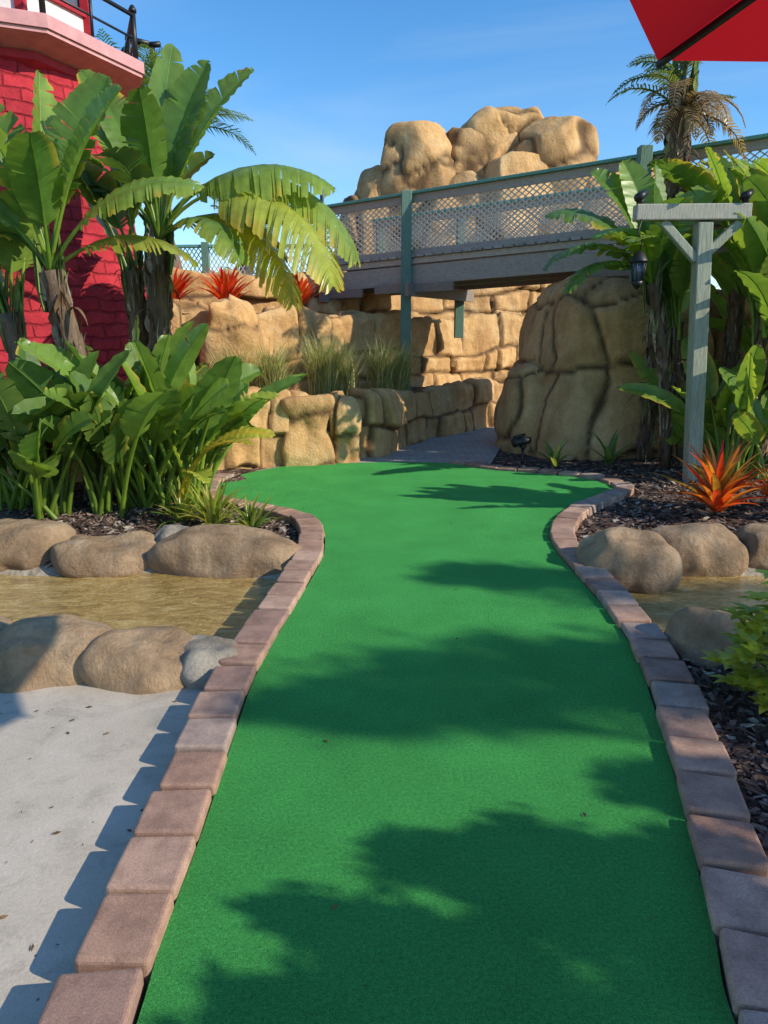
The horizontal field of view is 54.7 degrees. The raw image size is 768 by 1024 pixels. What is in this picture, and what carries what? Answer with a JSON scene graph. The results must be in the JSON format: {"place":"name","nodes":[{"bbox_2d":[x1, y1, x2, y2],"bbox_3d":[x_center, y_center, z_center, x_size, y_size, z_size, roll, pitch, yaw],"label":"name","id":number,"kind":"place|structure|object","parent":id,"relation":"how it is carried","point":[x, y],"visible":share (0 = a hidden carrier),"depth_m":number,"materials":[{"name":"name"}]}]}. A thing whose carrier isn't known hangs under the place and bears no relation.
{"place":"outdoors","nodes":[
{"label":"outdoors","id":0,"kind":"place"},
{"bbox_2d":[0,684,203,1023],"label":"concrete walkway","id":1,"kind":"structure","parent":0,"point":[52,891],"depth_m":2.65,"materials":[{"name":"grey concrete"}]},
{"bbox_2d":[0,523,651,950],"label":"leaf litter","id":2,"kind":"object","parent":1,"relation":"on","point":[142,809],"visible":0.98,"depth_m":2.50,"materials":[{"name":"brown plant"}]},
{"bbox_2d":[201,344,260,385],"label":"ornamental grass","id":3,"kind":"object","parent":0,"point":[234,354],"depth_m":9.88,"materials":[{"name":"green plant"}]},
{"bbox_2d":[234,332,307,387],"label":"ornamental grass","id":4,"kind":"object","parent":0,"point":[270,374],"depth_m":9.90,"materials":[{"name":"green plant"}]},
{"bbox_2d":[285,322,370,394],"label":"ornamental grass","id":5,"kind":"object","parent":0,"point":[324,375],"depth_m":10.32,"materials":[{"name":"green plant"}]},
{"bbox_2d":[300,332,394,392],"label":"ornamental grass","id":6,"kind":"object","parent":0,"point":[348,379],"depth_m":10.66,"materials":[{"name":"green plant"}]},
{"bbox_2d":[255,427,498,470],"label":"paved path","id":7,"kind":"structure","parent":0,"point":[479,445],"depth_m":10.80,"materials":[{"name":"concrete"}]},
{"bbox_2d":[0,573,767,637],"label":"creek water","id":8,"kind":"structure","parent":0,"point":[225,607],"depth_m":4.92,"materials":[{"name":"brown liquid"}]},
{"bbox_2d":[92,0,767,292],"label":"sky","id":9,"kind":"structure","parent":0,"point":[327,84],"materials":[{"name":"blue"}]},
{"bbox_2d":[334,104,654,271],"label":"rock mountain","id":10,"kind":"structure","parent":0,"point":[492,142],"depth_m":16.46,"materials":[{"name":"stone"}]},
{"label":"planting bed","id":11,"kind":"object","parent":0,"visible":0},
{"bbox_2d":[52,43,360,377],"bbox_3d":[-2.068,-2.845,7.831,3.626,4.106,1.881,0,13,0],"label":"bird of paradise plant","id":12,"kind":"object","parent":11,"relation":"on","point":[174,111],"visible":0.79,"depth_m":7.69,"materials":[{"name":"green plant"}]},
{"bbox_2d":[170,300,523,394],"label":"rock retaining wall","id":13,"kind":"structure","parent":11,"relation":"on","point":[487,345],"depth_m":13.23,"materials":[{"name":"stone"}]},
{"bbox_2d":[172,261,199,300],"bbox_3d":[-3.116,-3.348,10.874,0.963,0.692,1.018,0,13,0],"label":"red bromeliad","id":14,"kind":"object","parent":13,"relation":"on","point":[180,285],"visible":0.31,"depth_m":10.73,"materials":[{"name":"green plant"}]},
{"bbox_2d":[195,265,254,298],"bbox_3d":[-2.328,-3.343,10.995,0.938,0.628,1.006,-6,14,-24],"label":"red bromeliad","id":15,"kind":"object","parent":13,"relation":"on","point":[225,285],"visible":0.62,"depth_m":10.88,"materials":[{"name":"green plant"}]},
{"bbox_2d":[272,273,323,304],"bbox_3d":[-1.375,-3.507,11.623,0.871,0.665,1.062,10,16,37],"label":"red bromeliad","id":16,"kind":"object","parent":13,"relation":"on","point":[305,290],"visible":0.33,"depth_m":11.57,"materials":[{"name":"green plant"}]},
{"bbox_2d":[356,334,412,387],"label":"ornamental grass","id":17,"kind":"object","parent":11,"relation":"on","point":[381,372],"depth_m":11.49,"materials":[{"name":"green plant"}]},
{"bbox_2d":[370,338,430,389],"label":"ornamental grass","id":18,"kind":"object","parent":11,"relation":"on","point":[400,380],"depth_m":11.99,"materials":[{"name":"green plant"}]},
{"label":"ground","id":19,"kind":"structure","parent":0,"visible":0},
{"bbox_2d":[125,36,160,65],"bbox_3d":[-5.804,-7.115,18.884,0.814,8.869,0.280,0,13,0],"label":"street lamp","id":20,"kind":"object","parent":19,"relation":"on","point":[154,44],"visible":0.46,"depth_m":17.86,"materials":[{"name":"black metal"}]},
{"bbox_2d":[320,189,323,202],"bbox_3d":[-2.303,-8.771,28.764,0.313,7.652,0.280,0,13,0],"label":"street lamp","id":21,"kind":"object","parent":19,"relation":"on","point":[322,197],"visible":0.06,"depth_m":28.00,"materials":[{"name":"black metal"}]},
{"bbox_2d":[0,451,767,986],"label":"mulch bed","id":22,"kind":"object","parent":19,"relation":"on","point":[506,459],"visible":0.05,"depth_m":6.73,"materials":[{"name":"brown wood"}]},
{"bbox_2d":[0,616,13,630],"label":"boulder","id":23,"kind":"object","parent":22,"relation":"on","point":[5,622],"visible":0.09,"depth_m":3.87,"materials":[{"name":"beige stone"}]},
{"bbox_2d":[0,518,76,571],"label":"boulder","id":24,"kind":"object","parent":22,"relation":"on","point":[27,544],"visible":0.59,"depth_m":5.45,"materials":[{"name":"beige stone"}]},
{"bbox_2d":[0,614,114,692],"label":"boulder","id":25,"kind":"object","parent":22,"relation":"on","point":[41,652],"visible":0.44,"depth_m":3.59,"materials":[{"name":"beige stone"}]},
{"bbox_2d":[0,336,132,520],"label":"broad leaf plant","id":26,"kind":"object","parent":22,"relation":"on","point":[25,485],"visible":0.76,"depth_m":6.09,"materials":[{"name":"green plant"}]},
{"bbox_2d":[0,0,146,386],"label":"lighthouse","id":27,"kind":"object","parent":22,"relation":"on","point":[57,44],"visible":0.22,"depth_m":8.69,"materials":[{"name":"red brick"}]},
{"bbox_2d":[14,0,90,35],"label":"window frames","id":28,"kind":"structure","parent":27,"relation":"in","point":[19,4],"depth_m":9.00,"materials":[{"name":"red paint"}]},
{"bbox_2d":[0,70,203,501],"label":"bird of paradise plant","id":29,"kind":"object","parent":22,"relation":"on","point":[42,170],"visible":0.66,"depth_m":6.46,"materials":[{"name":"green plant"}]},
{"bbox_2d":[50,532,155,577],"bbox_3d":[-2.102,0.334,5.628,0.841,0.324,0.642,-5,14,-22],"label":"boulder","id":30,"kind":"object","parent":22,"relation":"on","point":[98,556],"visible":0.7,"depth_m":5.39,"materials":[{"name":"beige stone"}]},
{"bbox_2d":[78,626,198,693],"bbox_3d":[-1.201,0.788,3.733,0.668,0.406,0.511,0,13,0],"label":"boulder","id":31,"kind":"object","parent":22,"relation":"on","point":[144,660],"visible":0.59,"depth_m":3.55,"materials":[{"name":"beige stone"}]},
{"bbox_2d":[5,315,307,516],"bbox_3d":[-2.177,-0.919,6.922,2.867,1.806,2.637,10,17,38],"label":"broad leaf plant","id":32,"kind":"object","parent":22,"relation":"on","point":[171,414],"visible":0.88,"depth_m":6.41,"materials":[{"name":"green plant"}]},
{"bbox_2d":[135,480,203,527],"bbox_3d":[-1.748,-0.093,6.475,0.756,0.388,0.744,0,13,0],"label":"spider plant","id":33,"kind":"object","parent":22,"relation":"on","point":[177,502],"visible":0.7,"depth_m":6.44,"materials":[{"name":"green plant"}]},
{"bbox_2d":[153,524,188,542],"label":"boulder","id":34,"kind":"object","parent":22,"relation":"on","point":[164,532],"visible":0.22,"depth_m":5.72,"materials":[{"name":"grey stone"}]},
{"bbox_2d":[37,473,324,1023],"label":"brick edging","id":35,"kind":"object","parent":22,"relation":"on","point":[107,981],"visible":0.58,"depth_m":2.35,"materials":[{"name":"brown brick"}]},
{"bbox_2d":[185,634,238,689],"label":"boulder","id":36,"kind":"object","parent":22,"relation":"on","point":[206,654],"visible":0.37,"depth_m":3.60,"materials":[{"name":"grey stone"}]},
{"bbox_2d":[167,476,257,524],"bbox_3d":[-1.499,-0.097,6.318,0.813,0.467,0.857,2,13,10],"label":"spider plant","id":37,"kind":"object","parent":22,"relation":"on","point":[212,512],"visible":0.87,"depth_m":6.26,"materials":[{"name":"green plant"}]},
{"bbox_2d":[146,524,302,578],"bbox_3d":[-1.180,0.341,5.583,1.208,0.449,0.565,0,13,0],"label":"boulder","id":38,"kind":"object","parent":22,"relation":"on","point":[222,551],"visible":0.73,"depth_m":5.36,"materials":[{"name":"beige stone"}]},
{"bbox_2d":[173,391,279,519],"bbox_3d":[-1.395,-0.442,6.340,0.956,1.124,0.880,0,13,0],"label":"yellow leaf plant","id":39,"kind":"object","parent":22,"relation":"on","point":[190,474],"visible":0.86,"depth_m":6.31,"materials":[{"name":"plant"}]},
{"bbox_2d":[222,492,280,527],"bbox_3d":[-1.131,0.001,6.245,0.599,0.308,0.662,0,13,0],"label":"spider plant","id":40,"kind":"object","parent":22,"relation":"on","point":[249,516],"visible":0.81,"depth_m":6.27,"materials":[{"name":"green plant"}]},
{"bbox_2d":[6,372,506,483],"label":"rock retaining wall","id":41,"kind":"structure","parent":22,"relation":"on","point":[394,419],"depth_m":10.49,"materials":[{"name":"stone"}]},
{"bbox_2d":[200,294,361,466],"bbox_3d":[-1.524,-1.641,10.066,2.663,2.603,1.179,10,16,36],"label":"rock outcrop","id":42,"kind":"object","parent":22,"relation":"on","point":[232,320],"visible":0.61,"depth_m":9.54,"materials":[{"name":"stone"}]},
{"bbox_2d":[137,462,734,1023],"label":"golf green","id":43,"kind":"object","parent":22,"relation":"on","point":[435,836],"visible":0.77,"depth_m":2.55,"materials":[{"name":"green carpet"}]},
{"bbox_2d":[511,433,531,467],"bbox_3d":[1.730,-0.761,9.366,0.246,0.470,0.158,0,13,0],"label":"garden spotlight","id":44,"kind":"object","parent":22,"relation":"on","point":[521,440],"visible":0.94,"depth_m":9.31,"materials":[{"name":"black metal"}]},
{"bbox_2d":[316,133,767,390],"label":"wooden bridge","id":45,"kind":"structure","parent":22,"relation":"on","point":[460,270],"depth_m":11.85,"materials":[{"name":"paint"}]},
{"bbox_2d":[527,436,573,466],"bbox_3d":[2.101,-0.745,9.207,0.610,0.370,0.492,0,13,0],"label":"agave plant","id":46,"kind":"object","parent":22,"relation":"on","point":[555,459],"visible":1,"depth_m":9.26,"materials":[{"name":"green plant"}]},
{"bbox_2d":[493,272,712,460],"bbox_3d":[3.174,-1.806,11.305,3.120,3.587,3.054,0,13,0],"label":"rock outcrop","id":47,"kind":"object","parent":22,"relation":"on","point":[569,372],"visible":0.48,"depth_m":10.16,"materials":[{"name":"stone"}]},
{"bbox_2d":[583,427,631,464],"bbox_3d":[2.811,-0.829,9.046,0.673,0.506,0.640,-6,14,-23],"label":"agave plant","id":48,"kind":"object","parent":22,"relation":"on","point":[610,456],"visible":1,"depth_m":9.04,"materials":[{"name":"green plant"}]},
{"bbox_2d":[451,459,767,1023],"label":"brick edging","id":49,"kind":"object","parent":22,"relation":"on","point":[731,859],"visible":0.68,"depth_m":2.59,"materials":[{"name":"brown brick"}]},
{"bbox_2d":[576,525,682,593],"bbox_3d":[1.718,0.381,5.252,0.747,0.514,0.588,0,13,0],"label":"boulder","id":50,"kind":"object","parent":22,"relation":"on","point":[637,560],"visible":0.75,"depth_m":5.03,"materials":[{"name":"beige stone"}]},
{"bbox_2d":[543,159,731,470],"bbox_3d":[3.028,-2.159,8.510,2.420,3.681,1.404,0,13,0],"label":"bird of paradise plant","id":51,"kind":"object","parent":22,"relation":"on","point":[665,286],"visible":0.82,"depth_m":8.56,"materials":[{"name":"green plant"}]},
{"bbox_2d":[606,54,746,461],"bbox_3d":[3.623,-3.286,9.471,1.572,5.426,1.622,10,16,37],"label":"palm tree","id":52,"kind":"object","parent":22,"relation":"on","point":[682,104],"visible":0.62,"depth_m":9.01,"materials":[{"name":"green plant"}]},
{"bbox_2d":[629,188,754,481],"bbox_3d":[3.209,-1.802,8.053,1.271,3.189,0.249,0,13,-2],"label":"lantern post","id":53,"kind":"object","parent":22,"relation":"on","point":[701,250],"visible":0.9,"depth_m":7.83,"materials":[{"name":"paint"}]},
{"bbox_2d":[617,336,767,480],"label":"broad leaf plant","id":54,"kind":"object","parent":22,"relation":"on","point":[740,388],"visible":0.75,"depth_m":8.50,"materials":[{"name":"green plant"}]},
{"bbox_2d":[630,0,767,68],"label":"patio umbrella","id":55,"kind":"object","parent":22,"relation":"on","point":[706,30],"visible":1,"depth_m":1.82,"materials":[{"name":"fabric"}]},
{"bbox_2d":[652,522,748,576],"bbox_3d":[2.308,0.307,5.572,0.812,0.475,0.551,0,13,0],"label":"boulder","id":56,"kind":"object","parent":22,"relation":"on","point":[707,549],"visible":0.59,"depth_m":5.35,"materials":[{"name":"beige stone"}]},
{"bbox_2d":[647,147,767,470],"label":"bird of paradise plant","id":57,"kind":"object","parent":22,"relation":"on","point":[732,185],"visible":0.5,"depth_m":8.65,"materials":[{"name":"green plant"}]},
{"bbox_2d":[648,438,767,512],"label":"orange bromeliad","id":58,"kind":"object","parent":22,"relation":"on","point":[719,486],"visible":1,"depth_m":6.58,"materials":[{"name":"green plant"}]},
{"bbox_2d":[664,606,761,668],"bbox_3d":[1.754,0.712,3.920,0.560,0.430,0.525,0,13,0],"label":"boulder","id":59,"kind":"object","parent":22,"relation":"on","point":[690,632],"visible":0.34,"depth_m":3.79,"materials":[{"name":"grey stone"}]},
{"bbox_2d":[682,216,767,385],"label":"broad leaf plant","id":60,"kind":"object","parent":22,"relation":"on","point":[755,240],"visible":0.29,"depth_m":7.92,"materials":[{"name":"green plant"}]},
{"bbox_2d":[700,566,767,714],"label":"schefflera shrub","id":61,"kind":"object","parent":22,"relation":"on","point":[751,636],"visible":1,"depth_m":3.22,"materials":[{"name":"green plant"}]},
{"bbox_2d":[707,293,767,451],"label":"rock outcrop","id":62,"kind":"object","parent":22,"relation":"on","point":[717,336],"visible":0.04,"depth_m":10.39,"materials":[{"name":"stone"}]},
{"bbox_2d":[733,523,767,569],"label":"boulder","id":63,"kind":"object","parent":22,"relation":"on","point":[753,538],"visible":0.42,"depth_m":5.43,"materials":[{"name":"beige stone"}]},
{"bbox_2d":[745,463,767,496],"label":"orange bromeliad","id":64,"kind":"object","parent":22,"relation":"on","point":[764,490],"visible":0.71,"depth_m":7.12,"materials":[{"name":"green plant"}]},
{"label":"planting bed","id":65,"kind":"object","parent":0,"visible":0},
{"bbox_2d":[143,261,551,318],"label":"rock retaining wall","id":66,"kind":"structure","parent":65,"relation":"on","point":[521,300],"depth_m":14.20,"materials":[{"name":"stone"}]},
{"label":"planting bed","id":67,"kind":"object","parent":66,"relation":"in","visible":0},
{"bbox_2d":[94,28,161,118],"bbox_3d":[-5.630,-5.985,16.193,2.907,7.525,3.058,0,13,0],"label":"palm tree","id":68,"kind":"object","parent":67,"relation":"on","point":[112,42],"visible":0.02,"depth_m":14.71,"materials":[{"name":"green plant"}]},
{"bbox_2d":[132,44,255,269],"bbox_3d":[-3.884,-5.649,13.264,3.153,4.625,2.600,0,13,0],"label":"palm tree","id":69,"kind":"object","parent":67,"relation":"on","point":[146,79],"visible":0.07,"depth_m":13.08,"materials":[{"name":"green plant"}]},
{"bbox_2d":[193,197,289,274],"bbox_3d":[-3.044,-4.973,15.840,1.897,3.763,2.279,-6,14,-23],"label":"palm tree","id":70,"kind":"object","parent":67,"relation":"on","point":[245,268],"visible":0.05,"depth_m":15.60,"materials":[{"name":"green plant"}]},
{"bbox_2d":[176,242,311,277],"bbox_3d":[-2.949,-4.716,14.604,3.444,1.120,0.159,1,13,3],"label":"wooden fence","id":71,"kind":"object","parent":67,"relation":"on","point":[205,252],"visible":0.19,"depth_m":14.55,"materials":[{"name":"paint"}]}
]}

